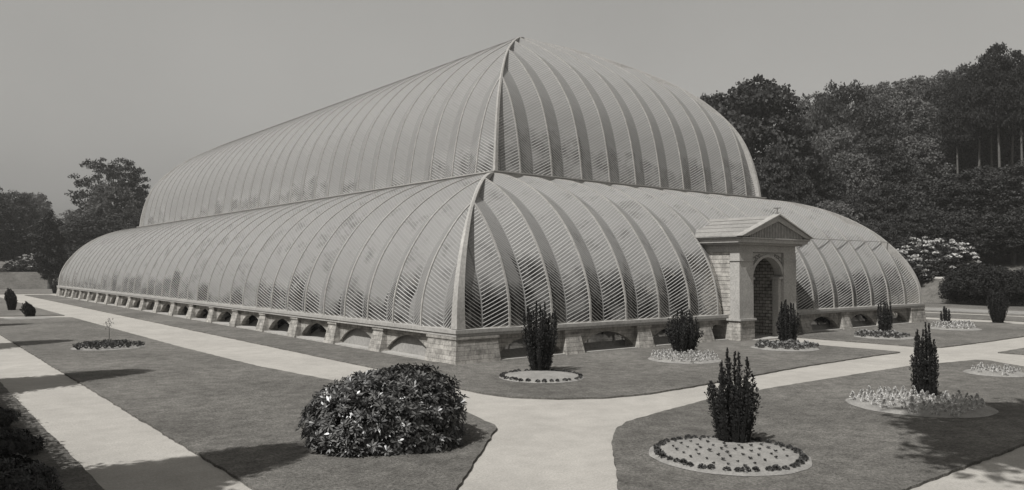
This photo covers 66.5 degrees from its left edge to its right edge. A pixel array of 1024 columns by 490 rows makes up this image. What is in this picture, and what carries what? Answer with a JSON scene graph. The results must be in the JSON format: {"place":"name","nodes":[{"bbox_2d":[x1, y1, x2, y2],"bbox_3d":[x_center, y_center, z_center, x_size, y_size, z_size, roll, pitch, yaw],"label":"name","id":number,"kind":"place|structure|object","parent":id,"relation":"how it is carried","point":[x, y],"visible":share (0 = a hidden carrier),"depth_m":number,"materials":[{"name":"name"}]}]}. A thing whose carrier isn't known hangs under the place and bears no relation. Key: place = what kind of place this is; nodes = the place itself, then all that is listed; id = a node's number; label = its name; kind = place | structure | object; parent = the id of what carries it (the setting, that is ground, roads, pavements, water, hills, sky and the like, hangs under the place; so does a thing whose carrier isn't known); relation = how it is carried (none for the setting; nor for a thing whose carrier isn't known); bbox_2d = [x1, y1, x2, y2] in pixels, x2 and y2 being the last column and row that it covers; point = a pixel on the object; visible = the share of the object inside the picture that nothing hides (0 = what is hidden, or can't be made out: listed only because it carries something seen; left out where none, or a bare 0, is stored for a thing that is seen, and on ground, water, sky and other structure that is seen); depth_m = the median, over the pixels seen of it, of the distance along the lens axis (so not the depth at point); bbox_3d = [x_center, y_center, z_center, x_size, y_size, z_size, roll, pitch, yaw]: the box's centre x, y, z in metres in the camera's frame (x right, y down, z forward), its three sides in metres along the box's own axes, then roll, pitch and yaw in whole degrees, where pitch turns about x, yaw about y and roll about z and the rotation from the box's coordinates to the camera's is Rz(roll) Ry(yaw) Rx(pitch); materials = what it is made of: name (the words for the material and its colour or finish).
{"place":"outdoors","nodes":[
{"label":"outdoors","id":0,"kind":"place"},
{"bbox_2d":[0,289,54,293],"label":"lawn","id":1,"kind":"structure","parent":0,"point":[32,291],"depth_m":109.94,"materials":[{"name":"grey plant"}]},
{"bbox_2d":[30,209,65,288],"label":"evergreen tree","id":2,"kind":"object","parent":1,"relation":"on","point":[48,246],"visible":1,"depth_m":121.99,"materials":[{"name":"grey plant"}]},
{"bbox_2d":[0,297,64,316],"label":"lawn","id":3,"kind":"structure","parent":0,"point":[6,312],"depth_m":59.61,"materials":[{"name":"grey plant"}]},
{"bbox_2d":[4,288,17,309],"bbox_3d":[-40.378,4.388,62.910,0.954,1.888,1.011,1,-2,-39],"label":"irish yew","id":4,"kind":"object","parent":3,"relation":"on","point":[11,302],"visible":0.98,"depth_m":62.73,"materials":[{"name":"black plant"}]},
{"bbox_2d":[0,382,103,489],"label":"lawn","id":5,"kind":"structure","parent":0,"point":[74,474],"depth_m":14.42,"materials":[{"name":"grey plant"}]},
{"bbox_2d":[0,407,21,427],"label":"dark shrub","id":6,"kind":"object","parent":5,"relation":"on","point":[7,417],"visible":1,"depth_m":16.79,"materials":[{"name":"black plant"}]},
{"bbox_2d":[0,426,47,456],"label":"dark shrub","id":7,"kind":"object","parent":5,"relation":"on","point":[17,441],"visible":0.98,"depth_m":14.23,"materials":[{"name":"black plant"}]},
{"bbox_2d":[0,451,65,489],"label":"dark shrub","id":8,"kind":"object","parent":5,"relation":"on","point":[17,472],"visible":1,"depth_m":11.57,"materials":[{"name":"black plant"}]},
{"bbox_2d":[0,317,496,489],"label":"lawn","id":9,"kind":"structure","parent":0,"point":[238,420],"depth_m":19.12,"materials":[{"name":"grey plant"}]},
{"bbox_2d":[4,316,54,318],"bbox_3d":[-32.746,4.928,53.036,3.009,0.060,3.004,1,-2,-39],"label":"flower bed","id":10,"kind":"object","parent":9,"relation":"on","point":[39,317],"visible":0.99,"depth_m":52.66,"materials":[{"name":"soil"}]},
{"bbox_2d":[20,301,35,316],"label":"irish yew","id":11,"kind":"object","parent":10,"relation":"in","point":[28,309],"visible":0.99,"depth_m":53.74,"materials":[{"name":"black plant"}]},
{"bbox_2d":[71,344,144,350],"bbox_3d":[-17.504,4.402,33.882,2.918,0.060,2.928,1,-2,-39],"label":"flower bed","id":12,"kind":"object","parent":9,"relation":"on","point":[107,348],"visible":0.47,"depth_m":33.02,"materials":[{"name":"soil"}]},
{"bbox_2d":[295,362,468,457],"bbox_3d":[-2.623,3.259,15.793,3.564,1.674,3.451,1,-2,-39],"label":"rhododendron bush","id":13,"kind":"object","parent":9,"relation":"on","point":[401,409],"visible":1,"depth_m":14.76,"materials":[{"name":"grey plant"}]},
{"bbox_2d":[25,295,899,399],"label":"lawn","id":14,"kind":"structure","parent":0,"point":[622,373],"depth_m":28.63,"materials":[{"name":"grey plant"}]},
{"bbox_2d":[499,371,583,382],"bbox_3d":[0.958,4.166,24.949,2.731,0.100,2.736,1,-2,-39],"label":"flower bed","id":15,"kind":"object","parent":14,"relation":"on","point":[533,376],"visible":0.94,"depth_m":24.53,"materials":[{"name":"soil"}]},
{"bbox_2d":[521,301,557,370],"bbox_3d":[0.906,3.094,26.238,1.222,2.494,1.245,1,-2,-24],"label":"irish yew","id":16,"kind":"object","parent":15,"relation":"on","point":[540,345],"visible":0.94,"depth_m":25.98,"materials":[{"name":"plant"}]},
{"bbox_2d":[648,355,720,363],"bbox_3d":[6.608,4.324,29.842,2.757,0.100,2.766,1,-2,-39],"label":"flower bed","id":17,"kind":"object","parent":14,"relation":"on","point":[678,361],"visible":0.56,"depth_m":28.97,"materials":[{"name":"soil"}]},
{"bbox_2d":[664,309,703,353],"bbox_3d":[6.745,3.511,30.902,1.472,1.998,1.589,1,-2,-39],"label":"irish yew","id":18,"kind":"object","parent":17,"relation":"on","point":[679,335],"visible":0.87,"depth_m":30.61,"materials":[{"name":"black plant"}]},
{"bbox_2d":[751,344,818,350],"bbox_3d":[11.943,4.468,34.260,2.840,0.100,2.855,1,-2,-39],"label":"flower bed","id":19,"kind":"object","parent":14,"relation":"on","point":[780,348],"visible":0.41,"depth_m":33.33,"materials":[{"name":"soil"}]},
{"bbox_2d":[776,299,799,341],"bbox_3d":[12.624,3.556,35.668,1.052,2.166,1.031,-1,-2,29],"label":"irish yew","id":20,"kind":"object","parent":14,"relation":"on","point":[787,325],"visible":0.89,"depth_m":35.44,"materials":[{"name":"black plant"}]},
{"bbox_2d":[0,294,1023,489],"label":"path","id":21,"kind":"structure","parent":0,"point":[538,444],"depth_m":18.09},
{"bbox_2d":[0,220,1023,309],"bbox_3d":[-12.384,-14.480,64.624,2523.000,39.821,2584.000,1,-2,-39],"label":"ground","id":22,"kind":"structure","parent":0,"point":[930,291],"depth_m":92.82,"materials":[{"name":"grey plant"}]},
{"bbox_2d":[0,197,25,254],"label":"tree","id":23,"kind":"object","parent":22,"relation":"on","point":[7,220],"visible":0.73,"depth_m":135.28,"materials":[{"name":"grey plant"}]},
{"bbox_2d":[1,260,27,271],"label":"flowering shrub","id":24,"kind":"object","parent":22,"relation":"on","point":[7,266],"visible":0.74,"depth_m":131.90,"materials":[{"name":"grey plant"}]},
{"bbox_2d":[0,227,38,271],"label":"tree","id":25,"kind":"object","parent":22,"relation":"on","point":[8,253],"visible":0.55,"depth_m":135.48,"materials":[{"name":"black plant"}]},
{"bbox_2d":[0,190,41,249],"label":"tree","id":26,"kind":"object","parent":22,"relation":"on","point":[23,204],"visible":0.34,"depth_m":159.95,"materials":[{"name":"grey plant"}]},
{"bbox_2d":[10,253,41,271],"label":"flowering shrub","id":27,"kind":"object","parent":22,"relation":"on","point":[25,260],"visible":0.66,"depth_m":132.11,"materials":[{"name":"grey plant"}]},
{"bbox_2d":[17,192,59,229],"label":"tree","id":28,"kind":"object","parent":22,"relation":"on","point":[43,206],"visible":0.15,"depth_m":190.12,"materials":[{"name":"grey plant"}]},
{"bbox_2d":[59,213,121,258],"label":"tree","id":29,"kind":"object","parent":22,"relation":"on","point":[95,229],"visible":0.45,"depth_m":136.38,"materials":[{"name":"grey plant"}]},
{"bbox_2d":[64,157,150,224],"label":"tree","id":30,"kind":"object","parent":22,"relation":"on","point":[133,177],"visible":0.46,"depth_m":148.59,"materials":[{"name":"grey plant"}]},
{"bbox_2d":[78,183,142,237],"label":"tree","id":31,"kind":"object","parent":22,"relation":"on","point":[102,192],"visible":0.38,"depth_m":143.30,"materials":[{"name":"grey plant"}]},
{"bbox_2d":[103,208,152,232],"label":"tree","id":32,"kind":"object","parent":22,"relation":"on","point":[132,218],"visible":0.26,"depth_m":139.37,"materials":[{"name":"grey plant"}]},
{"bbox_2d":[249,292,276,323],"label":"hothouse plant","id":33,"kind":"object","parent":22,"relation":"on","point":[252,318],"visible":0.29,"depth_m":47.14,"materials":[{"name":"grey plant"}]},
{"bbox_2d":[269,288,311,327],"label":"hothouse plant","id":34,"kind":"object","parent":22,"relation":"on","point":[281,321],"visible":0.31,"depth_m":44.22,"materials":[{"name":"grey plant"}]},
{"bbox_2d":[334,292,378,316],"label":"hothouse plant","id":35,"kind":"object","parent":22,"relation":"on","point":[357,305],"visible":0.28,"depth_m":37.38,"materials":[{"name":"grey plant"}]},
{"bbox_2d":[349,279,414,314],"bbox_3d":[-7.244,3.256,42.978,3.655,3.788,3.786,-1,-2,39],"label":"hothouse plant","id":36,"kind":"object","parent":22,"relation":"on","point":[392,296],"visible":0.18,"depth_m":42.23,"materials":[{"name":"grey plant"}]},
{"bbox_2d":[445,282,506,327],"bbox_3d":[-1.298,2.875,31.283,2.482,3.916,2.397,1,-2,-37],"label":"hothouse plant","id":37,"kind":"object","parent":22,"relation":"on","point":[485,307],"visible":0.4,"depth_m":30.54,"materials":[{"name":"grey plant"}]},
{"bbox_2d":[56,37,926,364],"bbox_3d":[-13.513,-4.216,72.847,37.780,19.760,86.510,1,-2,-39],"label":"conservatory","id":38,"kind":"object","parent":22,"relation":"on","point":[446,185],"visible":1,"depth_m":43.23,"materials":[{"name":"grey glass"}]},
{"bbox_2d":[500,278,543,324],"bbox_3d":[0.240,2.977,32.672,2.482,3.775,2.396,0,-2,17],"label":"hothouse plant","id":39,"kind":"object","parent":22,"relation":"on","point":[521,301],"visible":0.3,"depth_m":32.03,"materials":[{"name":"grey plant"}]},
{"bbox_2d":[518,258,553,292],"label":"hothouse plant","id":40,"kind":"object","parent":22,"relation":"on","point":[533,271],"visible":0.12,"depth_m":54.33,"materials":[{"name":"grey plant"}]},
{"bbox_2d":[534,277,582,322],"bbox_3d":[1.848,3.052,34.219,2.482,3.713,2.396,-1,-2,42],"label":"hothouse plant","id":41,"kind":"object","parent":22,"relation":"on","point":[555,287],"visible":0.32,"depth_m":33.47,"materials":[{"name":"grey plant"}]},
{"bbox_2d":[548,264,619,289],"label":"hothouse plant","id":42,"kind":"object","parent":22,"relation":"on","point":[591,281],"visible":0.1,"depth_m":49.81,"materials":[{"name":"grey plant"}]},
{"bbox_2d":[577,281,617,333],"bbox_3d":[3.279,3.258,35.269,2.482,3.288,2.396,1,-2,-24],"label":"hothouse plant","id":43,"kind":"object","parent":22,"relation":"on","point":[597,299],"visible":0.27,"depth_m":34.64,"materials":[{"name":"grey plant"}]},
{"bbox_2d":[606,274,654,318],"bbox_3d":[5.467,3.134,36.537,2.396,3.700,2.482,1,-2,-21],"label":"hothouse plant","id":44,"kind":"object","parent":22,"relation":"on","point":[633,302],"visible":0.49,"depth_m":36.00,"materials":[{"name":"grey plant"}]},
{"bbox_2d":[648,296,679,332],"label":"hothouse plant","id":45,"kind":"object","parent":22,"relation":"on","point":[665,307],"visible":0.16,"depth_m":37.35,"materials":[{"name":"grey plant"}]},
{"bbox_2d":[661,254,687,298],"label":"hothouse plant","id":46,"kind":"object","parent":22,"relation":"on","point":[677,282],"visible":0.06,"depth_m":50.62,"materials":[{"name":"grey plant"}]},
{"bbox_2d":[663,290,706,314],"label":"hothouse plant","id":47,"kind":"object","parent":22,"relation":"on","point":[695,310],"visible":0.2,"depth_m":38.68,"materials":[{"name":"grey plant"}]},
{"bbox_2d":[704,74,823,197],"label":"tree","id":48,"kind":"object","parent":22,"relation":"on","point":[744,111],"visible":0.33,"depth_m":113.13,"materials":[{"name":"grey plant"}]},
{"bbox_2d":[755,143,819,206],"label":"tree","id":49,"kind":"object","parent":22,"relation":"on","point":[785,163],"visible":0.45,"depth_m":104.07,"materials":[{"name":"grey plant"}]},
{"bbox_2d":[796,283,826,324],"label":"hothouse plant","id":50,"kind":"object","parent":22,"relation":"on","point":[808,298],"visible":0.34,"depth_m":45.37,"materials":[{"name":"grey plant"}]},
{"bbox_2d":[790,91,842,132],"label":"tree","id":51,"kind":"object","parent":22,"relation":"on","point":[806,103],"visible":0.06,"depth_m":164.02,"materials":[{"name":"grey plant"}]},
{"bbox_2d":[800,277,839,323],"bbox_3d":[18.515,3.557,47.204,2.482,3.514,2.396,-1,-2,32],"label":"hothouse plant","id":52,"kind":"object","parent":22,"relation":"on","point":[826,296],"visible":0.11,"depth_m":46.61,"materials":[{"name":"grey plant"}]},
{"bbox_2d":[809,152,848,203],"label":"tree","id":53,"kind":"object","parent":22,"relation":"on","point":[825,171],"visible":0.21,"depth_m":115.28,"materials":[{"name":"grey plant"}]},
{"bbox_2d":[809,125,864,197],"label":"tree","id":54,"kind":"object","parent":22,"relation":"on","point":[829,140],"visible":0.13,"depth_m":133.44,"materials":[{"name":"grey plant"}]},
{"bbox_2d":[811,200,863,222],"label":"tree","id":55,"kind":"object","parent":22,"relation":"on","point":[836,207],"visible":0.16,"depth_m":102.94,"materials":[{"name":"grey plant"}]},
{"bbox_2d":[832,276,860,316],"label":"hothouse plant","id":56,"kind":"object","parent":22,"relation":"on","point":[857,285],"visible":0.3,"depth_m":48.12,"materials":[{"name":"grey plant"}]},
{"bbox_2d":[808,79,886,143],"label":"tree","id":57,"kind":"object","parent":22,"relation":"on","point":[829,110],"visible":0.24,"depth_m":148.98,"materials":[{"name":"grey plant"}]},
{"bbox_2d":[813,152,881,203],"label":"tree","id":58,"kind":"object","parent":22,"relation":"on","point":[858,173],"visible":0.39,"depth_m":117.20,"materials":[{"name":"grey plant"}]},
{"bbox_2d":[854,284,876,321],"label":"hothouse plant","id":59,"kind":"object","parent":22,"relation":"on","point":[864,297],"visible":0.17,"depth_m":49.23,"materials":[{"name":"grey plant"}]},
{"bbox_2d":[839,187,897,222],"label":"tree","id":60,"kind":"object","parent":22,"relation":"on","point":[871,201],"visible":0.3,"depth_m":104.48,"materials":[{"name":"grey plant"}]},
{"bbox_2d":[850,273,886,304],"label":"hothouse plant","id":61,"kind":"object","parent":22,"relation":"on","point":[863,277],"visible":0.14,"depth_m":51.09,"materials":[{"name":"grey plant"}]},
{"bbox_2d":[828,96,913,170],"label":"tree","id":62,"kind":"object","parent":22,"relation":"on","point":[874,116],"visible":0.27,"depth_m":135.00,"materials":[{"name":"grey plant"}]},
{"bbox_2d":[850,80,905,112],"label":"tree","id":63,"kind":"object","parent":22,"relation":"on","point":[883,91],"visible":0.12,"depth_m":173.84,"materials":[{"name":"grey plant"}]},
{"bbox_2d":[839,134,921,212],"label":"tree","id":64,"kind":"object","parent":22,"relation":"on","point":[896,160],"visible":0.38,"depth_m":118.84,"materials":[{"name":"grey plant"}]},
{"bbox_2d":[859,219,902,247],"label":"tree","id":65,"kind":"object","parent":22,"relation":"on","point":[877,227],"visible":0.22,"depth_m":97.73,"materials":[{"name":"grey plant"}]},
{"bbox_2d":[859,181,934,241],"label":"tree","id":66,"kind":"object","parent":22,"relation":"on","point":[912,201],"visible":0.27,"depth_m":105.10,"materials":[{"name":"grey plant"}]},
{"bbox_2d":[870,97,943,140],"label":"tree","id":67,"kind":"object","parent":22,"relation":"on","point":[913,107],"visible":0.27,"depth_m":143.61,"materials":[{"name":"grey plant"}]},
{"bbox_2d":[880,210,940,254],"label":"tree","id":68,"kind":"object","parent":22,"relation":"on","point":[905,231],"visible":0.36,"depth_m":99.27,"materials":[{"name":"grey plant"}]},
{"bbox_2d":[880,248,941,284],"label":"flowering shrub","id":69,"kind":"object","parent":22,"relation":"on","point":[920,271],"visible":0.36,"depth_m":88.00,"materials":[{"name":"grey plant"}]},
{"bbox_2d":[885,75,936,108],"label":"tree","id":70,"kind":"object","parent":22,"relation":"on","point":[910,88],"visible":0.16,"depth_m":168.20,"materials":[{"name":"grey plant"}]},
{"bbox_2d":[878,134,958,194],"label":"tree","id":71,"kind":"object","parent":22,"relation":"on","point":[917,147],"visible":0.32,"depth_m":123.27,"materials":[{"name":"grey plant"}]},
{"bbox_2d":[894,236,957,273],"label":"flowering shrub","id":72,"kind":"object","parent":22,"relation":"on","point":[926,245],"visible":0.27,"depth_m":91.93,"materials":[{"name":"grey plant"}]},
{"bbox_2d":[902,83,959,141],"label":"tree","id":73,"kind":"object","parent":22,"relation":"on","point":[930,92],"visible":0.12,"depth_m":147.64,"materials":[{"name":"grey plant"}]},
{"bbox_2d":[892,174,980,229],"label":"tree","id":74,"kind":"object","parent":22,"relation":"on","point":[927,184],"visible":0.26,"depth_m":107.12,"materials":[{"name":"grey plant"}]},
{"bbox_2d":[908,209,974,239],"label":"tree","id":75,"kind":"object","parent":22,"relation":"on","point":[939,216],"visible":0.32,"depth_m":98.10,"materials":[{"name":"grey plant"}]},
{"bbox_2d":[916,68,969,98],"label":"tree","id":76,"kind":"object","parent":22,"relation":"on","point":[944,72],"visible":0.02,"depth_m":164.28,"materials":[{"name":"grey plant"}]},
{"bbox_2d":[908,239,980,275],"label":"flowering shrub","id":77,"kind":"object","parent":22,"relation":"on","point":[963,254],"visible":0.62,"depth_m":89.94,"materials":[{"name":"grey plant"}]},
{"bbox_2d":[906,123,993,179],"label":"tree","id":78,"kind":"object","parent":22,"relation":"on","point":[935,133],"visible":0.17,"depth_m":124.87,"materials":[{"name":"black plant"}]},
{"bbox_2d":[934,80,977,175],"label":"pine tree","id":79,"kind":"object","parent":22,"relation":"on","point":[954,137],"visible":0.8,"depth_m":119.70,"materials":[{"name":"grey plant"}]},
{"bbox_2d":[938,270,974,302],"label":"clipped shrub","id":80,"kind":"object","parent":22,"relation":"on","point":[946,292],"visible":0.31,"depth_m":79.53,"materials":[{"name":"plant"}]},
{"bbox_2d":[932,62,999,105],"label":"tree","id":81,"kind":"object","parent":22,"relation":"on","point":[954,77],"visible":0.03,"depth_m":149.79,"materials":[{"name":"grey plant"}]},
{"bbox_2d":[929,165,1018,222],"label":"tree","id":82,"kind":"object","parent":22,"relation":"on","point":[972,206],"visible":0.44,"depth_m":105.27,"materials":[{"name":"grey plant"}]},
{"bbox_2d":[946,262,1007,303],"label":"clipped shrub","id":83,"kind":"object","parent":22,"relation":"on","point":[977,278],"visible":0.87,"depth_m":76.68,"materials":[{"name":"plant"}]},
{"bbox_2d":[938,211,1016,264],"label":"tree","id":84,"kind":"object","parent":22,"relation":"on","point":[950,229],"visible":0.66,"depth_m":93.40,"materials":[{"name":"grey plant"}]},
{"bbox_2d":[952,64,1003,165],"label":"pine tree","id":85,"kind":"object","parent":22,"relation":"on","point":[979,131],"visible":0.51,"depth_m":117.86,"materials":[{"name":"black plant"}]},
{"bbox_2d":[940,133,1023,168],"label":"tree","id":86,"kind":"object","parent":22,"relation":"on","point":[1004,155],"visible":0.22,"depth_m":125.16,"materials":[{"name":"black plant"}]},
{"bbox_2d":[950,163,1023,217],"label":"tree","id":87,"kind":"object","parent":22,"relation":"on","point":[1003,201],"visible":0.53,"depth_m":103.25,"materials":[{"name":"black plant"}]},
{"bbox_2d":[967,41,1023,167],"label":"pine tree","id":88,"kind":"object","parent":22,"relation":"on","point":[995,59],"visible":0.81,"depth_m":113.66,"materials":[{"name":"grey plant"}]},
{"bbox_2d":[986,288,1009,322],"bbox_3d":[31.633,3.965,50.874,1.286,2.412,1.244,1,-2,-16],"label":"irish yew","id":89,"kind":"object","parent":22,"relation":"on","point":[998,306],"visible":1,"depth_m":50.69,"materials":[{"name":"black plant"}]},
{"bbox_2d":[973,210,1023,264],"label":"tree","id":90,"kind":"object","parent":22,"relation":"on","point":[1012,247],"visible":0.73,"depth_m":91.45,"materials":[{"name":"black plant"}]},
{"bbox_2d":[990,266,1023,304],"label":"clipped shrub","id":91,"kind":"object","parent":22,"relation":"on","point":[1013,285],"visible":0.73,"depth_m":74.75,"materials":[{"name":"plant"}]},
{"bbox_2d":[995,50,1023,164],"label":"pine tree","id":92,"kind":"object","parent":22,"relation":"on","point":[1018,63],"visible":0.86,"depth_m":111.80,"materials":[{"name":"grey plant"}]},
{"bbox_2d":[1001,158,1023,206],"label":"tree","id":93,"kind":"object","parent":22,"relation":"on","point":[1015,166],"visible":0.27,"depth_m":104.45,"materials":[{"name":"black plant"}]},
{"bbox_2d":[0,0,1023,260],"label":"sky","id":94,"kind":"structure","parent":0,"point":[158,85],"materials":[{"name":"grey"}]},
{"bbox_2d":[611,360,1023,489],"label":"lawn","id":95,"kind":"structure","parent":0,"point":[833,434],"depth_m":16.39,"materials":[{"name":"grey plant"}]},
{"bbox_2d":[649,437,811,475],"bbox_3d":[4.041,3.868,14.563,2.928,0.100,2.937,1,-2,-39],"label":"flower bed","id":96,"kind":"object","parent":95,"relation":"on","point":[761,463],"visible":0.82,"depth_m":14.11,"materials":[{"name":"soil"}]},
{"bbox_2d":[704,347,762,442],"bbox_3d":[4.383,3.036,15.521,1.054,2.012,1.155,0,-2,5],"label":"irish yew","id":97,"kind":"object","parent":96,"relation":"in","point":[732,414],"visible":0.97,"depth_m":15.29,"materials":[{"name":"plant"}]},
{"bbox_2d":[845,394,998,417],"bbox_3d":[10.405,4.043,19.965,3.430,0.100,3.423,1,-2,-39],"label":"flower bed","id":98,"kind":"object","parent":95,"relation":"on","point":[985,411],"visible":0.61,"depth_m":19.10,"materials":[{"name":"soil"}]},
{"bbox_2d":[909,322,939,395],"bbox_3d":[11.167,3.133,21.099,0.787,2.127,0.759,1,-2,-39],"label":"irish yew","id":99,"kind":"object","parent":98,"relation":"in","point":[924,366],"visible":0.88,"depth_m":20.98,"materials":[{"name":"plant"}]},
{"bbox_2d":[963,368,1023,376],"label":"flower bed","id":100,"kind":"object","parent":95,"relation":"on","point":[998,373],"visible":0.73,"depth_m":25.64,"materials":[{"name":"soil"}]},
{"bbox_2d":[797,319,1023,347],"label":"lawn","id":101,"kind":"structure","parent":0,"point":[990,332],"depth_m":41.44,"materials":[{"name":"grey plant"}]},
{"bbox_2d":[877,301,892,330],"bbox_3d":[19.792,3.868,41.409,0.874,1.927,0.799,1,-2,-39],"label":"irish yew","id":102,"kind":"object","parent":101,"relation":"on","point":[884,321],"visible":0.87,"depth_m":41.30,"materials":[{"name":"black plant"}]},
{"bbox_2d":[925,313,1023,321],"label":"lawn","id":103,"kind":"structure","parent":0,"point":[978,317],"depth_m":56.46,"materials":[{"name":"grey plant"}]},
{"bbox_2d":[925,306,1023,315],"bbox_3d":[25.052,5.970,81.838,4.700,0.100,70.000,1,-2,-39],"label":"path","id":104,"kind":"structure","parent":0,"point":[969,310],"depth_m":65.06,"materials":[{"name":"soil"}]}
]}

